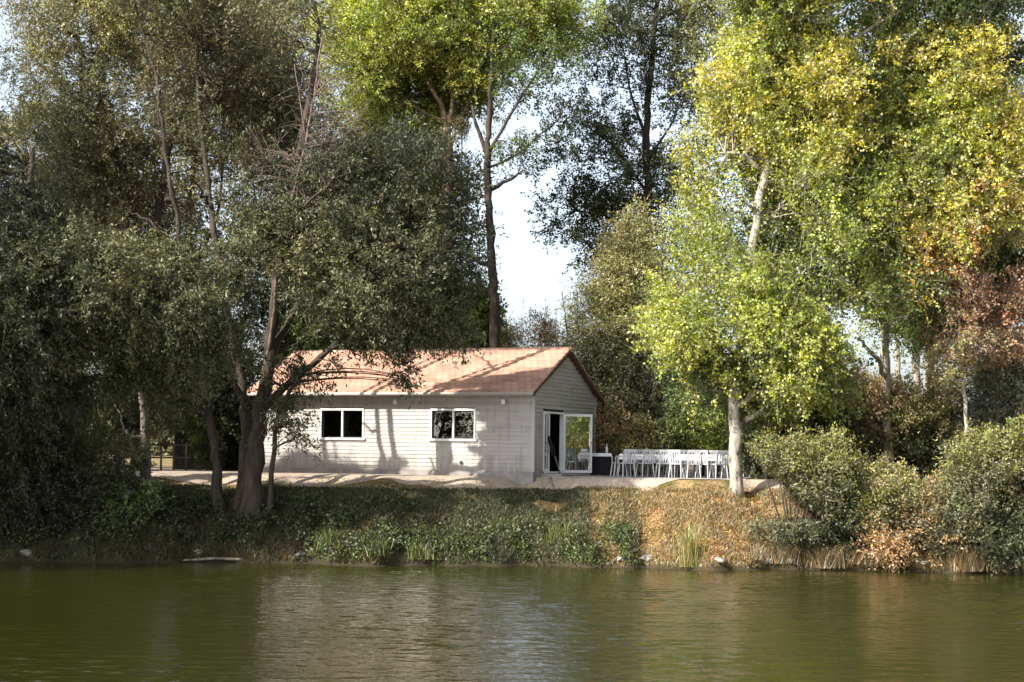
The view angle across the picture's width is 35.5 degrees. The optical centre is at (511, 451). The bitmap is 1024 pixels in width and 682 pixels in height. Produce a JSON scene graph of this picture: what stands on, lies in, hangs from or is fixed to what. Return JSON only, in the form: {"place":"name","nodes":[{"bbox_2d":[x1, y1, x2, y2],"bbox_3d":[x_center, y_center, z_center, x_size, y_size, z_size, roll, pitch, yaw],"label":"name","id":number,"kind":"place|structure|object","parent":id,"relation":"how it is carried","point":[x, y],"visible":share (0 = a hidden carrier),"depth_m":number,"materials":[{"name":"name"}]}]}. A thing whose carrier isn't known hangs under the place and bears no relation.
{"place":"outdoors","nodes":[
{"label":"outdoors","id":0,"kind":"place"},
{"bbox_2d":[108,468,782,492],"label":"path","id":1,"kind":"structure","parent":0,"point":[301,479],"depth_m":49.70,"materials":[{"name":"beige concrete"}]},
{"bbox_2d":[0,562,1023,681],"bbox_3d":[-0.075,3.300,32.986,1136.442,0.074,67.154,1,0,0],"label":"water","id":2,"kind":"structure","parent":0,"point":[163,622],"depth_m":30.46,"materials":[{"name":"green liquid"}]},
{"bbox_2d":[183,557,272,561],"bbox_3d":[-8.035,3.110,45.842,2.805,0.144,0.168,1,0,0],"label":"driftwood","id":3,"kind":"object","parent":2,"relation":"on","point":[218,558],"visible":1,"depth_m":45.82,"materials":[{"name":"grey wood"}]},
{"bbox_2d":[0,448,1023,573],"bbox_3d":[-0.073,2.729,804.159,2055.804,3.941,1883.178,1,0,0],"label":"ground","id":4,"kind":"structure","parent":0,"point":[674,484],"depth_m":45.95,"materials":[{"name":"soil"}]},
{"bbox_2d":[20,549,31,555],"bbox_3d":[-13.672,2.874,45.144,0.427,0.214,0.356,1,0,0],"label":"rock","id":5,"kind":"object","parent":4,"relation":"on","point":[24,552],"visible":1,"depth_m":45.02,"materials":[{"name":"grey stone"}]},
{"bbox_2d":[0,98,104,535],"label":"willow tree","id":6,"kind":"object","parent":4,"relation":"on","point":[31,421],"visible":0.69,"depth_m":44.63,"materials":[{"name":"green plant"}]},
{"bbox_2d":[0,430,149,541],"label":"bush","id":7,"kind":"object","parent":4,"relation":"on","point":[70,498],"visible":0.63,"depth_m":46.01,"materials":[{"name":"green plant"}]},
{"bbox_2d":[21,362,166,493],"bbox_3d":[-12.720,-0.735,48.069,4.921,4.935,4.016,1,0,0],"label":"alder tree","id":8,"kind":"object","parent":4,"relation":"on","point":[143,450],"visible":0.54,"depth_m":47.34,"materials":[{"name":"green plant"}]},
{"bbox_2d":[0,0,192,427],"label":"willow tree","id":9,"kind":"object","parent":4,"relation":"on","point":[87,369],"visible":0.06,"depth_m":60.23,"materials":[{"name":"green plant"}]},
{"bbox_2d":[0,363,204,470],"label":"bush","id":10,"kind":"object","parent":4,"relation":"on","point":[135,411],"visible":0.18,"depth_m":52.59,"materials":[{"name":"green plant"}]},
{"bbox_2d":[64,468,175,538],"bbox_3d":[-11.489,1.619,46.676,3.473,2.261,2.607,1,0,0],"label":"bush","id":11,"kind":"object","parent":4,"relation":"on","point":[138,503],"visible":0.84,"depth_m":46.14,"materials":[{"name":"green plant"}]},
{"bbox_2d":[0,0,244,511],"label":"willow tree","id":12,"kind":"object","parent":4,"relation":"on","point":[108,298],"visible":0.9,"depth_m":43.14,"materials":[{"name":"green plant"}]},
{"bbox_2d":[0,0,301,469],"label":"willow tree","id":13,"kind":"object","parent":4,"relation":"on","point":[122,52],"visible":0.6,"depth_m":53.05,"materials":[{"name":"green plant"}]},
{"bbox_2d":[150,443,191,470],"bbox_3d":[-11.613,0.248,53.999,1.600,1.050,0.068,1,0,0],"label":"fence","id":14,"kind":"object","parent":4,"relation":"on","point":[174,457],"visible":0.54,"depth_m":53.98,"materials":[{"name":"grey wood"}]},
{"bbox_2d":[102,0,295,420],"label":"willow tree","id":15,"kind":"object","parent":4,"relation":"on","point":[190,185],"visible":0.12,"depth_m":61.73,"materials":[{"name":"green plant"}]},
{"bbox_2d":[173,414,238,469],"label":"shed","id":16,"kind":"structure","parent":4,"relation":"on","point":[180,463],"depth_m":56.99,"materials":[{"name":"wood"}]},
{"bbox_2d":[194,419,209,468],"bbox_3d":[-10.925,-0.268,56.976,0.800,1.800,0.022,1,0,0],"label":"door","id":17,"kind":"structure","parent":16,"relation":"in","point":[195,467],"depth_m":56.97,"materials":[{"name":"metal"}]},
{"bbox_2d":[0,483,421,549],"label":"weeds","id":18,"kind":"object","parent":4,"relation":"on","point":[204,510],"visible":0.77,"depth_m":46.55,"materials":[{"name":"green plant"}]},
{"bbox_2d":[147,342,277,470],"bbox_3d":[-10.849,-1.308,56.175,6.495,5.101,4.149,1,0,20],"label":"bush","id":19,"kind":"object","parent":4,"relation":"on","point":[227,422],"visible":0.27,"depth_m":54.95,"materials":[{"name":"green plant"}]},
{"bbox_2d":[199,0,393,364],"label":"willow tree","id":20,"kind":"object","parent":4,"relation":"on","point":[292,337],"visible":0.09,"depth_m":62.94,"materials":[{"name":"green plant"}]},
{"bbox_2d":[87,0,507,521],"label":"willow tree","id":21,"kind":"object","parent":4,"relation":"on","point":[421,272],"visible":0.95,"depth_m":45.99,"materials":[{"name":"green plant"}]},
{"bbox_2d":[295,551,305,555],"bbox_3d":[-6.107,2.951,45.969,0.352,0.152,0.265,1,0,-15],"label":"rock","id":22,"kind":"object","parent":4,"relation":"on","point":[301,553],"visible":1,"depth_m":45.87,"materials":[{"name":"grey stone"}]},
{"bbox_2d":[231,38,382,381],"bbox_3d":[-5.911,-5.065,45.885,4.387,13.415,3.698,1,0,10],"label":"dead tree","id":23,"kind":"object","parent":4,"relation":"on","point":[306,137],"visible":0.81,"depth_m":45.58,"materials":[{"name":"brown plant"}]},
{"bbox_2d":[0,483,643,565],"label":"grass","id":24,"kind":"structure","parent":4,"relation":"on","point":[489,503],"depth_m":47.61,"materials":[{"name":"green plant"}]},
{"bbox_2d":[310,525,350,551],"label":"grass tussock","id":25,"kind":"object","parent":4,"relation":"on","point":[326,540],"depth_m":45.68,"materials":[{"name":"green plant"}]},
{"bbox_2d":[260,296,454,356],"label":"bush","id":26,"kind":"object","parent":4,"relation":"on","point":[346,338],"visible":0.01,"depth_m":65.41,"materials":[{"name":"green plant"}]},
{"bbox_2d":[231,309,493,516],"bbox_3d":[-4.374,-1.098,46.823,7.699,6.366,2.167,1,0,0],"label":"willow tree","id":27,"kind":"object","parent":4,"relation":"on","point":[297,374],"visible":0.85,"depth_m":46.64,"materials":[{"name":"green plant"}]},
{"bbox_2d":[137,476,610,503],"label":"grass","id":28,"kind":"structure","parent":4,"relation":"on","point":[415,494],"depth_m":49.06,"materials":[{"name":"green plant"}]},
{"bbox_2d":[352,534,397,556],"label":"grass tussock","id":29,"kind":"object","parent":4,"relation":"on","point":[381,546],"depth_m":45.18,"materials":[{"name":"green plant"}]},
{"bbox_2d":[399,540,438,559],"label":"grass tussock","id":30,"kind":"object","parent":4,"relation":"on","point":[422,554],"depth_m":45.62,"materials":[{"name":"green plant"}]},
{"bbox_2d":[247,347,604,483],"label":"house","id":31,"kind":"structure","parent":4,"relation":"on","point":[502,412],"depth_m":51.99,"materials":[{"name":"paint"}]},
{"bbox_2d":[318,408,364,439],"bbox_3d":[-5.578,-0.883,52.557,1.720,1.030,0.145,1,0,22],"label":"window","id":32,"kind":"structure","parent":31,"relation":"in","point":[342,410],"depth_m":52.57,"materials":[{"name":"white paint"}]},
{"bbox_2d":[428,409,476,440],"bbox_3d":[-1.878,-0.838,51.037,1.680,1.030,0.145,1,0,22],"label":"window","id":33,"kind":"structure","parent":31,"relation":"in","point":[453,411],"depth_m":51.05,"materials":[{"name":"white paint"}]},
{"bbox_2d":[544,413,549,470],"bbox_3d":[1.079,-0.302,51.066,0.050,1.900,0.600,1,0,22],"label":"door","id":34,"kind":"structure","parent":31,"relation":"in","point":[547,415],"depth_m":51.18,"materials":[{"name":"white paint"}]},
{"bbox_2d":[563,414,592,472],"bbox_3d":[2.154,-0.249,52.546,1.020,1.930,0.050,1,0,-21],"label":"door","id":35,"kind":"structure","parent":31,"relation":"in","point":[577,437],"depth_m":52.54,"materials":[{"name":"white paint"}]},
{"bbox_2d":[1,397,872,455],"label":"woodland","id":36,"kind":"object","parent":4,"relation":"on","point":[168,451],"visible":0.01,"depth_m":141.65,"materials":[{"name":"green plant"}]},
{"bbox_2d":[400,141,483,346],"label":"poplar tree","id":37,"kind":"object","parent":4,"relation":"on","point":[467,192],"visible":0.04,"depth_m":65.61,"materials":[{"name":"green plant"}]},
{"bbox_2d":[296,0,617,347],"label":"poplar tree","id":38,"kind":"object","parent":4,"relation":"on","point":[404,51],"visible":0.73,"depth_m":59.04,"materials":[{"name":"green plant"}]},
{"bbox_2d":[449,104,471,263],"bbox_3d":[-2.000,-6.055,59.614,0.968,13.794,1.257,1,0,0],"label":"tree trunk","id":39,"kind":"object","parent":38,"relation":"attached to","point":[461,123],"visible":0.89,"depth_m":59.48,"materials":[{"name":"brown plant"}]},
{"bbox_2d":[293,511,641,567],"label":"weeds","id":40,"kind":"object","parent":4,"relation":"on","point":[456,539],"visible":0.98,"depth_m":46.08,"materials":[{"name":"green plant"}]},
{"bbox_2d":[453,275,510,347],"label":"bush","id":41,"kind":"object","parent":4,"relation":"on","point":[483,306],"visible":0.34,"depth_m":59.48,"materials":[{"name":"green plant"}]},
{"bbox_2d":[446,8,596,347],"bbox_3d":[0.197,-7.592,57.857,5.546,16.952,4.438,1,0,0],"label":"poplar tree","id":42,"kind":"object","parent":4,"relation":"on","point":[494,320],"visible":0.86,"depth_m":57.88,"materials":[{"name":"green plant"}]},
{"bbox_2d":[500,300,579,352],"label":"bush","id":43,"kind":"object","parent":4,"relation":"on","point":[546,336],"visible":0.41,"depth_m":63.71,"materials":[{"name":"green plant"}]},
{"bbox_2d":[541,519,577,543],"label":"grass tussock","id":44,"kind":"object","parent":4,"relation":"on","point":[554,535],"depth_m":46.70,"materials":[{"name":"green plant"}]},
{"bbox_2d":[549,291,578,342],"bbox_3d":[2.067,-2.556,59.944,1.203,6.897,1.460,1,0,35],"label":"sapling","id":45,"kind":"object","parent":4,"relation":"on","point":[566,315],"visible":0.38,"depth_m":59.99,"materials":[{"name":"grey plant"}]},
{"bbox_2d":[153,475,988,564],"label":"leaf litter","id":46,"kind":"object","parent":4,"relation":"on","point":[752,498],"visible":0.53,"depth_m":46.93,"materials":[{"name":"brown plant"}]},
{"bbox_2d":[553,189,698,473],"bbox_3d":[4.359,-3.935,57.707,6.160,10.962,6.088,1,0,0],"label":"tree","id":47,"kind":"object","parent":4,"relation":"on","point":[615,365],"visible":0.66,"depth_m":56.61,"materials":[{"name":"green plant"}]},
{"bbox_2d":[520,0,741,472],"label":"poplar tree","id":48,"kind":"object","parent":4,"relation":"on","point":[597,208],"visible":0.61,"depth_m":62.38,"materials":[{"name":"green plant"}]},
{"bbox_2d":[593,399,693,474],"bbox_3d":[4.295,-0.224,55.984,4.178,3.155,3.173,1,0,-21],"label":"bush","id":49,"kind":"object","parent":4,"relation":"on","point":[620,436],"visible":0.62,"depth_m":55.34,"materials":[{"name":"green plant"}]},
{"bbox_2d":[640,554,652,561],"bbox_3d":[3.904,3.081,45.941,0.459,0.242,0.404,1,0,13],"label":"rock","id":50,"kind":"object","parent":4,"relation":"on","point":[647,558],"visible":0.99,"depth_m":45.78,"materials":[{"name":"white stone"}]},
{"bbox_2d":[670,514,712,566],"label":"reed clump","id":51,"kind":"object","parent":4,"relation":"on","point":[690,550],"visible":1,"depth_m":45.31,"materials":[{"name":"green plant"}]},
{"bbox_2d":[646,345,747,476],"bbox_3d":[6.527,-1.565,55.042,3.869,5.737,3.584,1,0,36],"label":"bush","id":52,"kind":"object","parent":4,"relation":"on","point":[702,435],"visible":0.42,"depth_m":54.59,"materials":[{"name":"green plant"}]},
{"bbox_2d":[713,557,725,562],"bbox_3d":[5.854,3.079,45.276,0.450,0.187,0.304,1,0,41],"label":"rock","id":53,"kind":"object","parent":4,"relation":"on","point":[719,559],"visible":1,"depth_m":45.15,"materials":[{"name":"white stone"}]},
{"bbox_2d":[735,542,773,559],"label":"grass tussock","id":54,"kind":"object","parent":4,"relation":"on","point":[760,552],"depth_m":45.68,"materials":[{"name":"beige plant"}]},
{"bbox_2d":[760,554,771,563],"bbox_3d":[7.251,3.106,45.964,0.582,0.304,0.527,1,0,-44],"label":"rock","id":55,"kind":"object","parent":4,"relation":"on","point":[763,560],"visible":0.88,"depth_m":45.77,"materials":[{"name":"grey stone"}]},
{"bbox_2d":[752,542,812,563],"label":"grass tussock","id":56,"kind":"object","parent":4,"relation":"on","point":[779,558],"depth_m":45.71,"materials":[{"name":"beige plant"}]},
{"bbox_2d":[781,557,794,563],"bbox_3d":[7.901,3.140,45.896,0.499,0.255,0.367,1,0,38],"label":"rock","id":57,"kind":"object","parent":4,"relation":"on","point":[792,561],"visible":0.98,"depth_m":45.73,"materials":[{"name":"grey stone"}]},
{"bbox_2d":[723,370,868,478],"bbox_3d":[9.325,-1.125,52.445,4.743,5.166,4.404,1,0,0],"label":"bush","id":58,"kind":"object","parent":4,"relation":"on","point":[749,464],"visible":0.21,"depth_m":51.69,"materials":[{"name":"green plant"}]},
{"bbox_2d":[714,99,881,385],"bbox_3d":[11.381,-7.744,66.078,7.298,17.530,7.723,1,0,-39],"label":"poplar tree","id":59,"kind":"object","parent":4,"relation":"on","point":[778,250],"visible":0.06,"depth_m":64.98,"materials":[{"name":"green plant"}]},
{"bbox_2d":[723,422,893,564],"bbox_3d":[8.771,1.272,46.403,5.343,4.310,3.719,1,0,0],"label":"bush","id":60,"kind":"object","parent":4,"relation":"on","point":[818,479],"visible":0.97,"depth_m":45.80,"materials":[{"name":"green plant"}]},
{"bbox_2d":[617,0,1023,497],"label":"poplar tree","id":61,"kind":"object","parent":4,"relation":"on","point":[773,72],"visible":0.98,"depth_m":47.81,"materials":[{"name":"green plant"}]},
{"bbox_2d":[792,544,861,568],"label":"grass tussock","id":62,"kind":"object","parent":4,"relation":"on","point":[826,559],"depth_m":45.55,"materials":[{"name":"beige plant"}]},
{"bbox_2d":[835,544,875,564],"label":"grass tussock","id":63,"kind":"object","parent":4,"relation":"on","point":[855,557],"depth_m":45.89,"materials":[{"name":"beige plant"}]},
{"bbox_2d":[849,283,900,360],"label":"poplar tree","id":64,"kind":"object","parent":4,"relation":"on","point":[881,331],"visible":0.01,"depth_m":77.94,"materials":[{"name":"green plant"}]},
{"bbox_2d":[890,306,900,384],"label":"poplar tree","id":65,"kind":"object","parent":4,"relation":"on","point":[897,366],"depth_m":83.87,"materials":[{"name":"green plant"}]},
{"bbox_2d":[825,358,972,480],"bbox_3d":[12.370,-0.879,53.702,6.793,4.908,4.702,1,0,0],"label":"bush","id":66,"kind":"object","parent":4,"relation":"on","point":[919,421],"visible":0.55,"depth_m":52.54,"materials":[{"name":"green plant"}]},
{"bbox_2d":[891,318,920,466],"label":"poplar tree","id":67,"kind":"object","parent":4,"relation":"on","point":[916,374],"depth_m":79.85,"materials":[{"name":"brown plant"}]},
{"bbox_2d":[791,0,1023,473],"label":"poplar tree","id":68,"kind":"object","parent":4,"relation":"on","point":[942,164],"visible":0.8,"depth_m":48.63,"materials":[{"name":"green plant"}]},
{"bbox_2d":[843,449,992,572],"bbox_3d":[11.631,1.913,46.105,4.919,3.939,4.103,1,0,0],"label":"bush","id":69,"kind":"object","parent":4,"relation":"on","point":[907,501],"visible":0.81,"depth_m":45.33,"materials":[{"name":"green plant"}]},
{"bbox_2d":[917,560,930,564],"bbox_3d":[11.751,3.186,45.597,0.343,0.180,0.348,1,0,-23],"label":"rock","id":70,"kind":"object","parent":4,"relation":"on","point":[924,562],"visible":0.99,"depth_m":45.48,"materials":[{"name":"grey stone"}]},
{"bbox_2d":[923,344,927,388],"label":"poplar tree","id":71,"kind":"object","parent":4,"relation":"on","point":[926,363],"depth_m":85.93,"materials":[{"name":"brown plant"}]},
{"bbox_2d":[856,58,1023,403],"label":"poplar tree","id":72,"kind":"object","parent":4,"relation":"on","point":[911,333],"visible":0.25,"depth_m":56.60,"materials":[{"name":"green plant"}]},
{"bbox_2d":[877,64,1023,467],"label":"poplar tree","id":73,"kind":"object","parent":4,"relation":"on","point":[892,256],"depth_m":65.88,"materials":[{"name":"green plant"}]},
{"bbox_2d":[927,543,999,571],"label":"grass tussock","id":74,"kind":"object","parent":4,"relation":"on","point":[973,565],"depth_m":44.94,"materials":[{"name":"beige plant"}]},
{"bbox_2d":[908,251,1023,436],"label":"sapling","id":75,"kind":"object","parent":4,"relation":"on","point":[973,337],"visible":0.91,"depth_m":49.31,"materials":[{"name":"brown plant"}]},
{"bbox_2d":[924,407,1023,575],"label":"bush","id":76,"kind":"object","parent":4,"relation":"on","point":[992,465],"visible":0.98,"depth_m":44.82,"materials":[{"name":"green plant"}]},
{"bbox_2d":[939,327,1023,458],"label":"bush","id":77,"kind":"object","parent":4,"relation":"on","point":[994,387],"visible":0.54,"depth_m":51.36,"materials":[{"name":"green plant"}]},
{"bbox_2d":[971,546,1022,568],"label":"grass tussock","id":78,"kind":"object","parent":4,"relation":"on","point":[1000,561],"depth_m":45.06,"materials":[{"name":"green plant"}]},
{"bbox_2d":[1005,555,1023,574],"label":"grass tussock","id":79,"kind":"object","parent":4,"relation":"on","point":[1019,572],"depth_m":45.07,"materials":[{"name":"green plant"}]},
{"bbox_2d":[0,0,1023,416],"label":"sky","id":80,"kind":"structure","parent":0,"point":[530,273],"materials":[{"name":"white"}]},
{"bbox_2d":[548,434,560,473],"bbox_3d":[1.344,0.101,51.236,0.169,1.272,0.873,1,0,22],"label":"parasol","id":81,"kind":"object","parent":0,"point":[552,449],"visible":0.99,"depth_m":51.05,"materials":[{"name":"fabric"}]},
{"bbox_2d":[552,474,750,480],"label":"pavement","id":82,"kind":"structure","parent":0,"point":[556,478],"depth_m":50.44,"materials":[{"name":"concrete"}]},
{"bbox_2d":[584,456,609,475],"bbox_3d":[2.713,0.444,53.500,1.100,0.732,0.600,1,0,0],"label":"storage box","id":83,"kind":"object","parent":82,"relation":"on","point":[600,465],"visible":0.38,"depth_m":53.20,"materials":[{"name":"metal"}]},
{"bbox_2d":[592,453,611,456],"bbox_3d":[2.716,0.120,53.500,1.230,0.108,0.720,1,0,0],"label":"tablecloth","id":84,"kind":"object","parent":83,"relation":"on","point":[603,454],"visible":0.55,"depth_m":53.15,"materials":[{"name":"white fabric"}]},
{"bbox_2d":[610,452,628,476],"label":"garden chair","id":85,"kind":"object","parent":82,"relation":"on","point":[612,462],"visible":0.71,"depth_m":51.04,"materials":[{"name":"white plastic"}]},
{"bbox_2d":[616,453,633,475],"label":"garden chair","id":86,"kind":"object","parent":82,"relation":"on","point":[624,462],"visible":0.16,"depth_m":52.28,"materials":[{"name":"white plastic"}]},
{"bbox_2d":[618,449,636,476],"bbox_3d":[3.659,0.381,50.794,0.481,0.882,0.545,1,0,-15],"label":"garden chair","id":87,"kind":"object","parent":82,"relation":"on","point":[629,451],"visible":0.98,"depth_m":50.59,"materials":[{"name":"white plastic"}]},
{"bbox_2d":[634,449,652,476],"bbox_3d":[4.274,0.388,52.284,0.481,0.882,0.545,1,0,-27],"label":"garden chair","id":88,"kind":"object","parent":82,"relation":"on","point":[639,451],"visible":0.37,"depth_m":52.41,"materials":[{"name":"white plastic"}]},
{"bbox_2d":[636,449,655,476],"bbox_3d":[4.258,0.388,50.929,0.481,0.882,0.545,1,0,-24],"label":"garden chair","id":89,"kind":"object","parent":82,"relation":"on","point":[647,455],"visible":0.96,"depth_m":50.74,"materials":[{"name":"white plastic"}]},
{"bbox_2d":[624,454,678,476],"bbox_3d":[4.494,0.466,51.600,2.000,0.732,0.800,1,0,3],"label":"trestle table","id":90,"kind":"object","parent":82,"relation":"on","point":[657,454],"visible":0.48,"depth_m":51.29,"materials":[{"name":"metal"}]},
{"bbox_2d":[619,454,664,459],"bbox_3d":[4.498,0.186,51.600,2.102,0.188,0.902,1,0,3],"label":"tablecloth","id":91,"kind":"object","parent":90,"relation":"on","point":[641,458],"visible":0.3,"depth_m":51.18,"materials":[{"name":"white fabric"}]},
{"bbox_2d":[646,450,661,476],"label":"garden chair","id":92,"kind":"object","parent":82,"relation":"on","point":[657,451],"visible":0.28,"depth_m":52.44,"materials":[{"name":"white plastic"}]},
{"bbox_2d":[655,450,672,477],"bbox_3d":[4.822,0.395,50.709,0.481,0.882,0.545,1,0,-9],"label":"garden chair","id":93,"kind":"object","parent":82,"relation":"on","point":[660,456],"visible":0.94,"depth_m":50.52,"materials":[{"name":"white plastic"}]},
{"bbox_2d":[662,452,680,476],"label":"garden chair","id":94,"kind":"object","parent":82,"relation":"on","point":[669,465],"visible":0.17,"depth_m":51.81,"materials":[{"name":"white plastic"}]},
{"bbox_2d":[665,450,684,477],"bbox_3d":[5.191,0.400,50.878,0.481,0.882,0.545,1,0,-22],"label":"garden chair","id":95,"kind":"object","parent":82,"relation":"on","point":[683,451],"visible":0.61,"depth_m":50.78,"materials":[{"name":"white plastic"}]},
{"bbox_2d":[668,450,686,477],"bbox_3d":[5.194,0.400,50.236,0.481,0.882,0.545,1,0,31],"label":"garden chair","id":96,"kind":"object","parent":82,"relation":"on","point":[674,458],"visible":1,"depth_m":50.09,"materials":[{"name":"white plastic"}]},
{"bbox_2d":[682,450,695,476],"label":"garden chair","id":97,"kind":"object","parent":82,"relation":"on","point":[686,451],"visible":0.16,"depth_m":52.10,"materials":[{"name":"white plastic"}]},
{"bbox_2d":[684,450,700,477],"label":"garden chair","id":98,"kind":"object","parent":82,"relation":"on","point":[692,451],"visible":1,"depth_m":50.04,"materials":[{"name":"white plastic"}]},
{"bbox_2d":[667,454,722,477],"bbox_3d":[5.870,0.482,51.000,1.900,0.732,0.800,1,0,4],"label":"trestle table","id":99,"kind":"object","parent":82,"relation":"on","point":[720,470],"visible":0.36,"depth_m":51.27,"materials":[{"name":"metal"}]},
{"bbox_2d":[666,454,727,460],"bbox_3d":[5.873,0.203,51.000,2.002,0.188,0.902,1,0,4],"label":"tablecloth","id":100,"kind":"object","parent":99,"relation":"on","point":[685,455],"visible":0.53,"depth_m":50.57,"materials":[{"name":"white fabric"}]},
{"bbox_2d":[692,450,707,477],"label":"garden chair","id":101,"kind":"object","parent":82,"relation":"on","point":[701,463],"visible":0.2,"depth_m":51.49,"materials":[{"name":"white plastic"}]},
{"bbox_2d":[695,450,713,477],"bbox_3d":[6.033,0.410,50.291,0.481,0.882,0.545,1,0,30],"label":"garden chair","id":102,"kind":"object","parent":82,"relation":"on","point":[705,452],"visible":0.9,"depth_m":50.10,"materials":[{"name":"white plastic"}]},
{"bbox_2d":[709,453,725,476],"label":"garden chair","id":103,"kind":"object","parent":82,"relation":"on","point":[714,468],"visible":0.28,"depth_m":53.15,"materials":[{"name":"white plastic"}]},
{"bbox_2d":[709,450,725,477],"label":"garden chair","id":104,"kind":"object","parent":82,"relation":"on","point":[713,451],"visible":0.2,"depth_m":52.09,"materials":[{"name":"white plastic"}]},
{"bbox_2d":[709,450,727,477],"bbox_3d":[6.497,0.415,50.146,0.481,0.882,0.545,1,0,-20],"label":"garden chair","id":105,"kind":"object","parent":82,"relation":"on","point":[720,452],"visible":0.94,"depth_m":49.95,"materials":[{"name":"white plastic"}]},
{"bbox_2d":[721,453,728,477],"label":"garden chair","id":106,"kind":"object","parent":82,"relation":"on","point":[722,467],"visible":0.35,"depth_m":50.20,"materials":[{"name":"white plastic"}]}
]}

